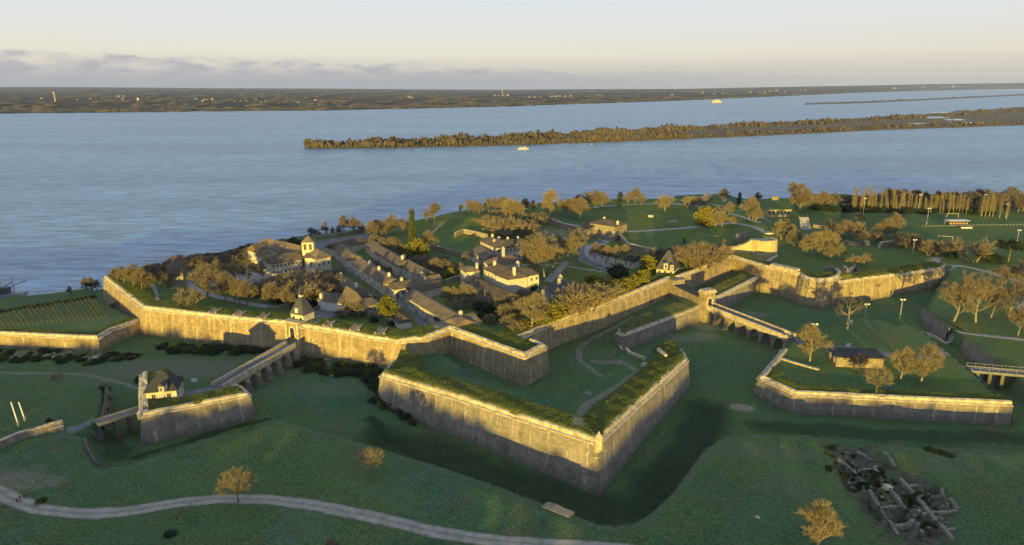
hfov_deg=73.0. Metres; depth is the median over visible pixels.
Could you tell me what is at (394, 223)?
bare tree
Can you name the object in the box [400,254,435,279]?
garden house
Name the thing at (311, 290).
bare shrub
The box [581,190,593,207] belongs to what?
bare tree
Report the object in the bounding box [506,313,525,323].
evergreen shrub
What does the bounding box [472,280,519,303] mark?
outbuilding
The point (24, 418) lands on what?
goal post
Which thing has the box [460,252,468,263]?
bare tree
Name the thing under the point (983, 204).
poplar tree
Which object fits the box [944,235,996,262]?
bare shrub
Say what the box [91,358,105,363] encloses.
scrub bush
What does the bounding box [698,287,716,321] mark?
bridge gate tower
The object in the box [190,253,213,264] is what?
bare shrub
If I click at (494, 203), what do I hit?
bare tree
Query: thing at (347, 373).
scrub bush
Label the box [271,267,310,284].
bare shrub
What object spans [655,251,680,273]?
gate lodge
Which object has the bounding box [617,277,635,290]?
evergreen shrub
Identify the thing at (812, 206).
evergreen shrub
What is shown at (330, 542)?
bare tree
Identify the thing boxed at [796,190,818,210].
bare tree
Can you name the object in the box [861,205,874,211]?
evergreen shrub
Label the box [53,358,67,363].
scrub bush
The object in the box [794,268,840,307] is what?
round bastion
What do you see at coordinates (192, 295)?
bare shrub
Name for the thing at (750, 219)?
gravel path
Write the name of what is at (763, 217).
gravel path
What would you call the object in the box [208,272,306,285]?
terrace
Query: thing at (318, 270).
bare shrub
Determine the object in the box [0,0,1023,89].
sky
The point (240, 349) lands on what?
scrub bush
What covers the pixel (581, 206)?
bare tree
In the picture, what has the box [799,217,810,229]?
stone ramp
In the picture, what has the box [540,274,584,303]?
slate house
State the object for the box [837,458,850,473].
excavated wall
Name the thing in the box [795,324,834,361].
bare tree
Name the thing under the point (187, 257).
bare shrub
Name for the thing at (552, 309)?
evergreen shrub
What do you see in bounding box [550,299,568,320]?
evergreen shrub
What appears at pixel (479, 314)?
evergreen shrub
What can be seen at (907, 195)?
bare tree
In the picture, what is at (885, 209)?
evergreen shrub
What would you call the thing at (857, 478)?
excavated wall
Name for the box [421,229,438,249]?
bare tree
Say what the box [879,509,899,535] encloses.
excavated wall
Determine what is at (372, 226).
bare tree
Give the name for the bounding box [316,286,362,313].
workshop
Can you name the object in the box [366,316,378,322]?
evergreen shrub
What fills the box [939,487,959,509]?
excavated wall
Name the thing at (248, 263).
bare tree
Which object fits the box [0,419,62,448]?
roadside wall
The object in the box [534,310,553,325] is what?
evergreen shrub
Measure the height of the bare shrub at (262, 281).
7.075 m
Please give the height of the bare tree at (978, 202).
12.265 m
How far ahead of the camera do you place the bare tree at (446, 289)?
266.37 m
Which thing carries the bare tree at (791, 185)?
on the ground at (724, 364)
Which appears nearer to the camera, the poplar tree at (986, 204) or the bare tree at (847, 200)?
the poplar tree at (986, 204)
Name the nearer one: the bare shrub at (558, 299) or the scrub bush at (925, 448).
the scrub bush at (925, 448)
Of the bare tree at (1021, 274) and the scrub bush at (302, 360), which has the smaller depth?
the scrub bush at (302, 360)
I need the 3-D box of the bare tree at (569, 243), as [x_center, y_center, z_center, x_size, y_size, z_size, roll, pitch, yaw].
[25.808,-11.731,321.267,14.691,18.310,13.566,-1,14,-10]
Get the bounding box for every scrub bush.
[0,354,8,361]
[3,350,14,354]
[19,354,31,360]
[30,355,42,362]
[32,496,48,505]
[35,347,49,351]
[42,355,51,359]
[45,417,54,423]
[51,348,61,352]
[51,355,61,360]
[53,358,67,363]
[59,355,72,361]
[74,357,87,362]
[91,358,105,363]
[99,385,111,392]
[110,351,120,355]
[114,354,125,361]
[126,355,135,359]
[154,344,163,349]
[162,529,177,537]
[166,344,175,349]
[167,345,183,354]
[181,346,192,353]
[183,343,196,348]
[192,347,203,354]
[196,347,209,354]
[204,342,218,348]
[204,347,220,355]
[215,343,227,350]
[224,344,234,350]
[226,348,238,354]
[235,346,246,353]
[247,346,259,353]
[287,236,297,243]
[288,361,301,367]
[295,358,305,366]
[301,363,317,372]
[306,359,321,364]
[306,362,322,370]
[321,365,336,373]
[325,368,333,375]
[335,360,349,366]
[335,370,344,377]
[337,366,349,371]
[340,359,353,368]
[343,369,356,376]
[350,368,363,377]
[357,362,364,367]
[359,368,377,375]
[359,374,377,384]
[363,378,378,387]
[364,370,377,379]
[365,363,380,368]
[366,396,376,404]
[368,384,378,394]
[373,391,382,401]
[378,401,388,408]
[381,400,391,410]
[390,408,404,414]
[398,411,410,420]
[406,418,416,425]
[841,473,849,479]
[922,446,934,451]
[928,447,943,453]
[938,449,949,455]
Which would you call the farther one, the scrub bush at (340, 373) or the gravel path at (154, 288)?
the gravel path at (154, 288)
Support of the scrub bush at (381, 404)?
on the ground at (724, 364)
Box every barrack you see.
[325,237,407,275]
[352,258,399,294]
[403,280,480,326]
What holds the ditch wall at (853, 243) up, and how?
on the ground at (724, 364)
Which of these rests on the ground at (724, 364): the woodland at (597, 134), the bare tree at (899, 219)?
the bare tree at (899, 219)
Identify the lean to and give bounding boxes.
[471,244,499,264]
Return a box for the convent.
[246,236,330,275]
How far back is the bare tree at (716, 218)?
392.82 m
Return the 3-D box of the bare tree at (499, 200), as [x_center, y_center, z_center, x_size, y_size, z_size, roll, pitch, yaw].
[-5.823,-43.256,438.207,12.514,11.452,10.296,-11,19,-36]
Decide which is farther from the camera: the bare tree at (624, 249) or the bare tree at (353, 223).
the bare tree at (353, 223)
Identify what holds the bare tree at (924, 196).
on the ground at (724, 364)
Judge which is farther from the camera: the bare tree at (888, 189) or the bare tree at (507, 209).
the bare tree at (888, 189)
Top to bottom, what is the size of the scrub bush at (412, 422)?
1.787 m
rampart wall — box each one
[0,318,140,352]
[103,275,285,347]
[138,371,255,446]
[300,320,402,368]
[377,349,689,496]
[400,325,549,386]
[518,276,669,350]
[614,305,701,348]
[676,255,801,300]
[715,275,759,306]
[753,348,1013,425]
[836,263,945,304]
[925,333,1012,424]
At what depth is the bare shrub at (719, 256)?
299.38 m
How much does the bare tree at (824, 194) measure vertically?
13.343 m
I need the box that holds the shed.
[379,308,412,328]
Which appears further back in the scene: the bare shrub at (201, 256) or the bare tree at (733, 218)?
the bare tree at (733, 218)
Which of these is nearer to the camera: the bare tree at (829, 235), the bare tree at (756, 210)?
the bare tree at (829, 235)
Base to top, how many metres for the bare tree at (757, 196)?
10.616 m
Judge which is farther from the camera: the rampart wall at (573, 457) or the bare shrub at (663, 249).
the bare shrub at (663, 249)
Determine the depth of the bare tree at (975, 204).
494.93 m
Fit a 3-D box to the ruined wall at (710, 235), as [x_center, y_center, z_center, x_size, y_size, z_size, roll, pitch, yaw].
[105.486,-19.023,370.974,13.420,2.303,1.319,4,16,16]
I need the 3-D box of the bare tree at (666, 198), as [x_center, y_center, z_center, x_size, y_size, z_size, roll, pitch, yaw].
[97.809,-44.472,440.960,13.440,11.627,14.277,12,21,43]
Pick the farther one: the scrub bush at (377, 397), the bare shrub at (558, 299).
the bare shrub at (558, 299)
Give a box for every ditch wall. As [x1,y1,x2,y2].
[813,225,829,229]
[842,240,861,246]
[863,240,907,247]
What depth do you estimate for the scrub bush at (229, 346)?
239.28 m
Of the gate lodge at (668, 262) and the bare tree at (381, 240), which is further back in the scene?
the bare tree at (381, 240)
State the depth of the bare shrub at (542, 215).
410.11 m
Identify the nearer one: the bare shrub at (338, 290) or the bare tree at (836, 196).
the bare shrub at (338, 290)
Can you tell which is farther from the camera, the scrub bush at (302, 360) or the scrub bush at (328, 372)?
the scrub bush at (302, 360)
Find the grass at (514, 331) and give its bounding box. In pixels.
[0,252,1004,434]
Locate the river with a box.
[0,90,1023,297]
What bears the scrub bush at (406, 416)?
on the ground at (724, 364)
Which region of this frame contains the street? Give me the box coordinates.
[322,247,452,327]
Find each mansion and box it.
[480,234,531,258]
[482,247,539,293]
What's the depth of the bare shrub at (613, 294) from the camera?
254.36 m
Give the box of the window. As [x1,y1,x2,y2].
[166,392,171,398]
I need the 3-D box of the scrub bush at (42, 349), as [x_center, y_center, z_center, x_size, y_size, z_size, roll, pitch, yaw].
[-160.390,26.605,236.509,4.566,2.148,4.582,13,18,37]
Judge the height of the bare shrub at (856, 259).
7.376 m
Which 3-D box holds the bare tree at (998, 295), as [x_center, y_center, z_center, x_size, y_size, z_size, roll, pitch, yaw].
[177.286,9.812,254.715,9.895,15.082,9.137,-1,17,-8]
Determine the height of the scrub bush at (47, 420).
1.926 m
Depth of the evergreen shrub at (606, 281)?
264.75 m
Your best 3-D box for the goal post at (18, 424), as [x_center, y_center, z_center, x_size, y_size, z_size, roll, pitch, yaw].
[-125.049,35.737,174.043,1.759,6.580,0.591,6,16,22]
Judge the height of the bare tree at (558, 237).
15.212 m
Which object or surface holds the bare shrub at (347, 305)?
on the ground at (724, 364)
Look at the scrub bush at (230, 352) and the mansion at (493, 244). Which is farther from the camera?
the mansion at (493, 244)
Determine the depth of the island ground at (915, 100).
4885.44 m
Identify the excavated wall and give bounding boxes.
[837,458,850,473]
[849,469,861,485]
[855,467,874,471]
[856,451,871,460]
[861,485,879,509]
[873,468,883,486]
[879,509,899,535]
[880,504,905,509]
[883,451,896,468]
[889,488,906,512]
[893,518,920,529]
[897,477,914,497]
[901,484,918,488]
[906,514,924,535]
[915,498,937,522]
[916,494,941,501]
[922,509,957,516]
[930,527,955,536]
[937,522,954,541]
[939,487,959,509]
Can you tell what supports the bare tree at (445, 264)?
on the ground at (724, 364)
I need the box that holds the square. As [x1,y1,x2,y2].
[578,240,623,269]
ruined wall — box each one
[363,310,379,318]
[667,220,677,225]
[696,235,721,236]
[735,231,748,245]
[824,264,862,272]
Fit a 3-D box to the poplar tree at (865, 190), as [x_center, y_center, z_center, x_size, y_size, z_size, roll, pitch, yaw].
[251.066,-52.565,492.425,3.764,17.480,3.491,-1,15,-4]
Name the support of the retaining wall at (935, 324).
on the ground at (724, 364)
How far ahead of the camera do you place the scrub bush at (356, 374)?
216.46 m
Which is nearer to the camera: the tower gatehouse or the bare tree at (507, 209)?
the tower gatehouse
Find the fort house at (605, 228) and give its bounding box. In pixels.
[580,216,627,240]
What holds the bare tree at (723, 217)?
on the ground at (724, 364)
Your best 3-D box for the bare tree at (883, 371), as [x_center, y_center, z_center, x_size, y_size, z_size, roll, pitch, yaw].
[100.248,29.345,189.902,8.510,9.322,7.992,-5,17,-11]
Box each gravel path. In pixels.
[151,285,160,299]
[185,279,287,307]
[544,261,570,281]
[567,266,606,272]
[572,359,639,425]
[575,316,633,376]
[589,203,760,222]
[627,223,771,235]
[705,203,771,222]
[925,330,1023,343]
[930,260,1019,282]
[931,257,945,261]
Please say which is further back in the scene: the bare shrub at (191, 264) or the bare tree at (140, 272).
the bare shrub at (191, 264)
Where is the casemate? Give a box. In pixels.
[764,207,791,216]
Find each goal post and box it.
[10,402,19,426]
[18,402,26,420]
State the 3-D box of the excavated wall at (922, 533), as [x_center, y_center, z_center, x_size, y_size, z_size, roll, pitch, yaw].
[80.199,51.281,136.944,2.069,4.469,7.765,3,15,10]
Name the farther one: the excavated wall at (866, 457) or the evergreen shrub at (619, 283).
the evergreen shrub at (619, 283)
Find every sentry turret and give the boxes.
[137,410,140,420]
[594,432,603,452]
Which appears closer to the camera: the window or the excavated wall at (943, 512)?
the excavated wall at (943, 512)
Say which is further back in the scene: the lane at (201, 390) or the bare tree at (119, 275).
the bare tree at (119, 275)
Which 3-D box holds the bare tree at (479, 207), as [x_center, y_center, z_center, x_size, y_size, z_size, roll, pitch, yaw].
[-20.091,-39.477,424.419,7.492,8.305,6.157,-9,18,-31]
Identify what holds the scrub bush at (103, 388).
on the ground at (724, 364)
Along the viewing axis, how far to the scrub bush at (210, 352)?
234.42 m
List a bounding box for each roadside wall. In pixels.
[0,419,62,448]
[48,425,63,432]
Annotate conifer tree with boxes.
[407,207,416,253]
[616,191,623,206]
[736,192,741,203]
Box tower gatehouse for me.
[283,286,314,355]
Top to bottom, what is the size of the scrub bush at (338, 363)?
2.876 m
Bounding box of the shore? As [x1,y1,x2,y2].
[0,83,1023,108]
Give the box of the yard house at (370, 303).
[360,290,380,313]
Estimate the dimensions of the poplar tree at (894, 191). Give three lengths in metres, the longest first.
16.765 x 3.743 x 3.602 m
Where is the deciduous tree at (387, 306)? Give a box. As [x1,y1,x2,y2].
[375,294,399,324]
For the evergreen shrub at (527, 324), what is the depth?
228.37 m
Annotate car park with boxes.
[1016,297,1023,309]
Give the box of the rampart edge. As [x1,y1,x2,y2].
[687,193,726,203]
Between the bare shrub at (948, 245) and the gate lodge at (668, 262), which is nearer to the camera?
the gate lodge at (668, 262)
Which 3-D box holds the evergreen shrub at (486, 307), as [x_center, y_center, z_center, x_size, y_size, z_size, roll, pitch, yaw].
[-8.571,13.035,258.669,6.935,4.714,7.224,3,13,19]
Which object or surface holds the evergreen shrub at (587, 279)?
on the ground at (724, 364)
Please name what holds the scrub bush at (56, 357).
on the ground at (724, 364)
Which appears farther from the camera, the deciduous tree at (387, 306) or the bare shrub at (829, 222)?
the bare shrub at (829, 222)
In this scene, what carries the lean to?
on the ground at (724, 364)
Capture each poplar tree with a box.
[851,187,857,206]
[862,187,866,203]
[867,188,872,205]
[874,191,877,206]
[883,188,888,206]
[889,188,895,205]
[898,193,903,208]
[902,192,905,206]
[906,191,911,205]
[918,191,923,207]
[929,194,932,213]
[939,191,943,212]
[945,191,951,208]
[948,195,953,212]
[956,192,961,208]
[962,195,965,213]
[980,196,985,216]
[984,194,990,216]
[988,194,994,216]
[992,196,996,216]
[998,199,1003,217]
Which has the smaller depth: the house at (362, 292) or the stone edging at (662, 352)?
the stone edging at (662, 352)
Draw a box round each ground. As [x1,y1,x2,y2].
[0,194,1023,544]
[304,107,1023,147]
[315,233,376,250]
[804,94,1023,104]
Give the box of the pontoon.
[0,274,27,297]
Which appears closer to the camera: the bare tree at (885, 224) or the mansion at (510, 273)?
the mansion at (510, 273)
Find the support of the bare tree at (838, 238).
on the ground at (724, 364)
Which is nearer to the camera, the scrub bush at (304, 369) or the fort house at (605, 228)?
the scrub bush at (304, 369)
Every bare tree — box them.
[65,286,73,294]
[80,277,92,292]
[87,276,96,291]
[92,280,102,291]
[106,267,117,280]
[113,266,128,282]
[120,263,145,285]
[129,267,153,288]
[138,270,155,289]
[152,270,167,288]
[163,271,171,287]
[186,264,220,298]
[193,258,207,272]
[204,257,226,279]
[210,271,239,301]
[215,465,256,502]
[223,254,245,279]
[224,279,236,302]
[228,278,245,303]
[236,256,257,279]
[236,279,257,305]
[252,258,268,279]
[259,284,274,307]
[269,284,280,306]
[277,288,295,310]
[279,281,298,306]
[307,227,316,235]
[319,221,328,233]
[323,537,341,544]
[335,215,351,231]
[347,217,362,233]
[357,447,384,473]
[364,221,378,233]
[367,219,386,235]
[368,233,380,241]
[375,237,390,246]
[380,220,390,235]
[381,237,401,251]
[386,214,400,233]
[394,242,404,252]
[397,218,406,232]
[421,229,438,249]
[422,209,429,220]
[426,260,435,271]
[427,202,442,220]
[429,258,443,273]
[438,287,453,303]
[439,259,453,272]
[446,286,462,303]
[456,284,472,298]
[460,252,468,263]
[464,285,477,299]
[465,199,471,213]
[469,199,477,210]
[474,203,483,214]
[483,197,493,212]
[490,197,500,210]
[495,196,511,209]
[497,197,524,218]
[510,202,528,221]
[513,291,552,326]
[516,232,549,270]
[519,234,539,267]
[521,198,529,211]
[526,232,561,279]
[530,201,537,212]
[538,234,565,273]
[541,196,551,213]
[543,188,560,216]
[553,232,568,261]
[554,228,582,265]
[556,199,562,211]
[561,198,577,216]
[571,197,590,218]
[571,228,588,258]
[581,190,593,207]
[585,189,602,207]
[589,241,602,257]
[596,191,613,207]
[598,245,614,263]
[610,244,620,263]
[620,244,631,257]
[624,191,632,204]
[629,187,641,204]
[636,193,646,205]
[654,194,675,210]
[681,196,691,205]
[686,196,700,209]
[699,196,707,206]
[708,210,721,226]
[717,188,730,201]
[717,211,729,226]
[721,201,734,214]
[729,216,736,223]
[738,196,759,218]
[747,203,758,217]
[751,206,764,221]
[753,192,762,201]
[770,219,789,239]
[780,224,797,242]
[786,181,797,192]
[786,227,803,246]
[789,182,814,212]
[793,497,845,544]
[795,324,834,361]
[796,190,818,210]
[799,235,812,254]
[805,231,825,255]
[815,190,832,204]
[817,229,838,253]
[824,244,838,259]
[826,197,836,204]
[827,233,841,246]
[830,192,843,205]
[834,294,865,328]
[835,243,846,257]
[843,196,850,204]
[845,194,858,204]
[851,353,870,372]
[853,213,864,222]
[863,364,893,393]
[871,223,886,233]
[877,188,892,202]
[879,218,901,237]
[882,189,900,204]
[888,212,906,235]
[889,346,915,378]
[898,188,908,201]
[907,190,919,201]
[907,342,945,381]
[913,189,921,202]
[915,192,929,207]
[937,270,985,320]
[939,192,947,205]
[947,192,957,206]
[956,271,1005,322]
[959,190,983,206]
[969,196,979,206]
[973,188,989,207]
[976,197,991,206]
[984,280,1010,317]
[985,189,996,206]
[987,264,1014,289]
[989,191,1008,209]
[995,276,1023,317]
[1000,186,1021,206]
[1003,188,1017,208]
[1005,260,1023,280]
[1005,300,1023,335]
[1006,188,1023,207]
[1009,193,1023,211]
[1014,270,1023,285]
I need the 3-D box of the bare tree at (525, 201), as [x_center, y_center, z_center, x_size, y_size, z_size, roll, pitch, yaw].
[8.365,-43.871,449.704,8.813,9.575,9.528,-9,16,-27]
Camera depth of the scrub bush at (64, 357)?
228.91 m
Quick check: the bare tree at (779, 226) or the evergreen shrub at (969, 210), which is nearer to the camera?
the bare tree at (779, 226)
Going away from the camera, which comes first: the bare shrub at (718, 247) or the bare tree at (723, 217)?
the bare shrub at (718, 247)
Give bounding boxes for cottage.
[387,277,417,298]
[413,271,442,284]
[623,253,641,268]
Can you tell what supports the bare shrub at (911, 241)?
on the ground at (724, 364)
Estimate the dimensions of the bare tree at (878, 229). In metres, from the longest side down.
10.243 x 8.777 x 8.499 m
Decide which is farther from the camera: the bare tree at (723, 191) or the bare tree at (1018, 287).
the bare tree at (723, 191)
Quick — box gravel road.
[0,483,633,544]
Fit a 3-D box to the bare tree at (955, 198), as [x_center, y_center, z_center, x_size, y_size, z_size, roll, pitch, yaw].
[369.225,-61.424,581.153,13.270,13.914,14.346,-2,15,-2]
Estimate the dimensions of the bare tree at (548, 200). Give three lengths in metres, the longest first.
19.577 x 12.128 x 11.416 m
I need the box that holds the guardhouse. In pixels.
[143,372,183,398]
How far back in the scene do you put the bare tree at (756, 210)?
405.67 m
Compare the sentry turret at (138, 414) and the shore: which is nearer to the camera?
the sentry turret at (138, 414)
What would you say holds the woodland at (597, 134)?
on the island ground at (1006, 117)
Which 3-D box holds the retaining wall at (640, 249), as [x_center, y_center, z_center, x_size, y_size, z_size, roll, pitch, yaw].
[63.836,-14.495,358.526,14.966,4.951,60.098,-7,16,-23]
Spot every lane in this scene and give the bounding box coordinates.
[65,419,104,439]
[182,386,220,396]
[469,256,480,263]
[576,245,607,270]
[795,337,949,358]
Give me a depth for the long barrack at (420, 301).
250.95 m
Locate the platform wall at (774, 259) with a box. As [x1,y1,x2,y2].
[766,253,778,262]
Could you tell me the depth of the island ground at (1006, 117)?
1788.30 m
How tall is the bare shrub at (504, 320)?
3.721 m
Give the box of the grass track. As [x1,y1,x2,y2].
[0,370,163,389]
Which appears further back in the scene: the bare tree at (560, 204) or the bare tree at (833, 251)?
the bare tree at (560, 204)
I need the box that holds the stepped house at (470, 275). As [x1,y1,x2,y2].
[459,262,485,293]
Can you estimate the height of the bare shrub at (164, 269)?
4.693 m
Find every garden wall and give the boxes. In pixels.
[304,229,372,238]
[431,245,471,256]
[444,275,460,283]
[454,229,487,237]
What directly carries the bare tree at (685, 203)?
on the ground at (724, 364)
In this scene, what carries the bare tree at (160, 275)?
on the ground at (724, 364)
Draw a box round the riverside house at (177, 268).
[164,256,188,286]
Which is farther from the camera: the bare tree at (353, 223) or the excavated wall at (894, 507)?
the bare tree at (353, 223)
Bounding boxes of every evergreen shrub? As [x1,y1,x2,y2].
[270,296,285,303]
[306,293,318,306]
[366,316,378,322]
[400,246,410,259]
[406,238,429,257]
[441,266,455,278]
[470,301,485,310]
[477,312,484,317]
[479,301,495,313]
[490,302,505,312]
[500,298,513,312]
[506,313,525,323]
[518,319,531,327]
[530,283,539,291]
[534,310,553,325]
[538,302,562,322]
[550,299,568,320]
[580,274,600,284]
[589,276,608,286]
[595,279,615,291]
[604,261,631,279]
[604,279,628,293]
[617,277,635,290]
[624,273,643,286]
[633,270,650,282]
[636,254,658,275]
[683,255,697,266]
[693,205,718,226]
[809,204,823,209]
[816,205,827,210]
[824,205,839,211]
[839,205,858,212]
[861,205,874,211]
[876,206,890,212]
[895,207,911,213]
[914,208,924,212]
[920,208,930,213]
[941,252,957,258]
[960,207,974,213]
[971,207,984,213]
[980,252,999,262]
[994,254,1006,263]
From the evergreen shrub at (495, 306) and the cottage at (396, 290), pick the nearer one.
the evergreen shrub at (495, 306)
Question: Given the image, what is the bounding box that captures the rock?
[881,484,892,490]
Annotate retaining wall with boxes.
[83,437,107,466]
[100,386,111,432]
[546,216,580,230]
[619,233,662,257]
[919,308,950,341]
[960,339,1002,380]
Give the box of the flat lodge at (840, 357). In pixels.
[828,347,885,368]
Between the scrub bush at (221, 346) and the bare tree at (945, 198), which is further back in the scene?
the bare tree at (945, 198)
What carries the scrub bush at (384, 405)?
on the ground at (724, 364)
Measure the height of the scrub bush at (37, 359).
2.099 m
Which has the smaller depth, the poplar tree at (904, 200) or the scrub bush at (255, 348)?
the scrub bush at (255, 348)
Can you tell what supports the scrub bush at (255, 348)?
on the ground at (724, 364)
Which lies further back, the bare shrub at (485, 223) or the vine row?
the bare shrub at (485, 223)
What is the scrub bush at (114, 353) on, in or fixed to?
on the ground at (724, 364)
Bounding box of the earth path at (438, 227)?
[431,221,445,234]
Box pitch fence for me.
[922,224,1023,226]
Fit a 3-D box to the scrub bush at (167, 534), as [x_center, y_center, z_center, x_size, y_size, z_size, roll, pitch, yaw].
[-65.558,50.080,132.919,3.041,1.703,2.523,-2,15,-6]
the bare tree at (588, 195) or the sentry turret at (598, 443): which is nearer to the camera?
the sentry turret at (598, 443)
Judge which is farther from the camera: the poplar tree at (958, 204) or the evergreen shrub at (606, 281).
the poplar tree at (958, 204)
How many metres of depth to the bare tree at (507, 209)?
401.29 m
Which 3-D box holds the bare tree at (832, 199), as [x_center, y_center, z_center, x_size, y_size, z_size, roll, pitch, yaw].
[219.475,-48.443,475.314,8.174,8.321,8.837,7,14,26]
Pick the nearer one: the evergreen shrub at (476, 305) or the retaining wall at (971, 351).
the retaining wall at (971, 351)
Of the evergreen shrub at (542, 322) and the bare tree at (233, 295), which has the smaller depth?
the evergreen shrub at (542, 322)
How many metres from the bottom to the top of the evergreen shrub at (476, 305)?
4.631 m
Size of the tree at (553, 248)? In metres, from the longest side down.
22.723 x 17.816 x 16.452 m
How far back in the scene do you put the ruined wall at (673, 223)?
397.86 m
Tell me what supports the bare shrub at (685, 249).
on the ground at (724, 364)
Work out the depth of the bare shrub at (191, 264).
317.44 m
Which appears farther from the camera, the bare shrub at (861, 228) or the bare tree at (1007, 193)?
the bare tree at (1007, 193)
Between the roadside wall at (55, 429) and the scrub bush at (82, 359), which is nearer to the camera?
the roadside wall at (55, 429)
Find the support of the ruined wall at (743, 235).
on the ground at (724, 364)
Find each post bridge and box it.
[94,406,138,439]
[104,300,117,308]
[966,363,1023,389]
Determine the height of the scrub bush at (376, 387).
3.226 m
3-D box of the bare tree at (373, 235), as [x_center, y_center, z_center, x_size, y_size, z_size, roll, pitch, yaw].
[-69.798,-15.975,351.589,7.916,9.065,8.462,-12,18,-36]
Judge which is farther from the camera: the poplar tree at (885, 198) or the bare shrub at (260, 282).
the poplar tree at (885, 198)
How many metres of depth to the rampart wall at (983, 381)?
204.03 m
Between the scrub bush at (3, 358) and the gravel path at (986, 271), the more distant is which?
the gravel path at (986, 271)
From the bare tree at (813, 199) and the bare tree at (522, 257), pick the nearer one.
the bare tree at (522, 257)
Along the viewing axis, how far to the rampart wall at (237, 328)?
244.99 m
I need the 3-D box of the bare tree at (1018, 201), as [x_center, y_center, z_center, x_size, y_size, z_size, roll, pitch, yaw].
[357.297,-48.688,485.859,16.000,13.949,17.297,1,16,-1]
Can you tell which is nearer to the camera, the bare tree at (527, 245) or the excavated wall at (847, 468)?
the excavated wall at (847, 468)
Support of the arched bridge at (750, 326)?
on the ground at (724, 364)
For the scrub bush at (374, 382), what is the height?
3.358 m
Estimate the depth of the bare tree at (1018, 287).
252.99 m
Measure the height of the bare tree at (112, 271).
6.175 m
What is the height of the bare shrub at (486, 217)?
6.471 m
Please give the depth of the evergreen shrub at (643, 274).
280.36 m
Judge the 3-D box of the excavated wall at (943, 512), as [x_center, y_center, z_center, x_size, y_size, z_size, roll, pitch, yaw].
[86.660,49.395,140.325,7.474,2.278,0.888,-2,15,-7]
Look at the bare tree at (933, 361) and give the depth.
197.20 m
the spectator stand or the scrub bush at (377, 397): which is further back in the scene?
the spectator stand
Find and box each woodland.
[0,84,1023,112]
[303,107,1023,148]
[806,94,1017,103]
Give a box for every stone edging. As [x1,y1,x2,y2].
[542,502,573,517]
[614,329,646,360]
[657,348,667,356]
[781,357,819,369]
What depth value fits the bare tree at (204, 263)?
295.02 m
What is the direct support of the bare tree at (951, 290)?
on the ground at (724, 364)
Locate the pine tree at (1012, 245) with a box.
[994,238,1023,261]
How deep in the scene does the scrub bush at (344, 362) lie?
222.47 m
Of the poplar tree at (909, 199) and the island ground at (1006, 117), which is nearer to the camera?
the poplar tree at (909, 199)
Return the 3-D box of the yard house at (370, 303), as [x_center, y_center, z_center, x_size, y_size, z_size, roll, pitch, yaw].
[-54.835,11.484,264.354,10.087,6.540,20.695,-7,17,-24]
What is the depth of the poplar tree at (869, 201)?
486.80 m
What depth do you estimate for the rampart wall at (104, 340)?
238.85 m
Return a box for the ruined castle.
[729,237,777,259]
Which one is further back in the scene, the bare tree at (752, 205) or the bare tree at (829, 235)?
the bare tree at (752, 205)
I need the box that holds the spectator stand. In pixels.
[943,219,969,225]
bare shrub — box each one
[49,372,65,379]
[139,262,160,273]
[146,262,168,272]
[159,263,168,271]
[162,253,193,264]
[172,286,206,306]
[185,252,201,263]
[186,261,194,268]
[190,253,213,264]
[216,254,234,262]
[221,250,242,257]
[231,246,247,255]
[246,281,263,296]
[252,276,277,295]
[256,280,284,291]
[269,275,294,285]
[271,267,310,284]
[274,278,322,299]
[280,269,322,282]
[283,279,335,299]
[298,274,334,293]
[306,272,345,290]
[315,268,329,274]
[330,286,342,292]
[331,267,347,273]
[333,302,366,318]
[333,308,354,316]
[347,301,366,315]
[368,258,379,265]
[381,265,391,271]
[409,255,426,261]
[415,257,435,266]
[433,254,449,262]
[450,263,462,273]
[450,299,470,310]
[462,295,481,306]
[470,218,490,223]
[479,213,523,233]
[480,313,498,325]
[481,215,497,219]
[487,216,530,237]
[490,210,503,216]
[490,297,497,303]
[494,302,521,319]
[497,219,542,238]
[499,314,519,326]
[507,321,525,330]
[515,288,531,297]
[518,219,543,233]
[523,216,544,227]
[527,211,550,224]
[547,294,588,317]
[553,280,614,313]
[558,284,601,316]
[574,286,608,311]
[580,281,626,304]
[610,285,622,299]
[648,248,672,260]
[656,246,677,255]
[671,241,712,269]
[677,242,733,270]
[700,242,736,265]
[715,243,733,254]
[823,219,849,234]
[831,219,866,239]
[840,222,869,236]
[846,253,874,266]
[855,230,887,242]
[891,231,913,246]
[896,233,920,248]
[908,234,931,248]
[913,241,934,252]
[919,239,948,255]
[927,238,955,254]
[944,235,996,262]
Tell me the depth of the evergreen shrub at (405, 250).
332.81 m
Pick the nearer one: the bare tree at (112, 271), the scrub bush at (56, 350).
the scrub bush at (56, 350)
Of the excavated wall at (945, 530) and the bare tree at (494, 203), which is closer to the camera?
the excavated wall at (945, 530)
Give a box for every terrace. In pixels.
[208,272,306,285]
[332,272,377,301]
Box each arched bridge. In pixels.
[211,341,299,392]
[703,303,795,348]
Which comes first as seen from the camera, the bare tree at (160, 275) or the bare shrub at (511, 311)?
the bare shrub at (511, 311)
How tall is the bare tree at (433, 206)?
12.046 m
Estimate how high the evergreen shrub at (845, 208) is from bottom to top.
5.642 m
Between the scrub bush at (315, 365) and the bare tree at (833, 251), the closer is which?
the scrub bush at (315, 365)
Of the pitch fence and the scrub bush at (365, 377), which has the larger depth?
the pitch fence

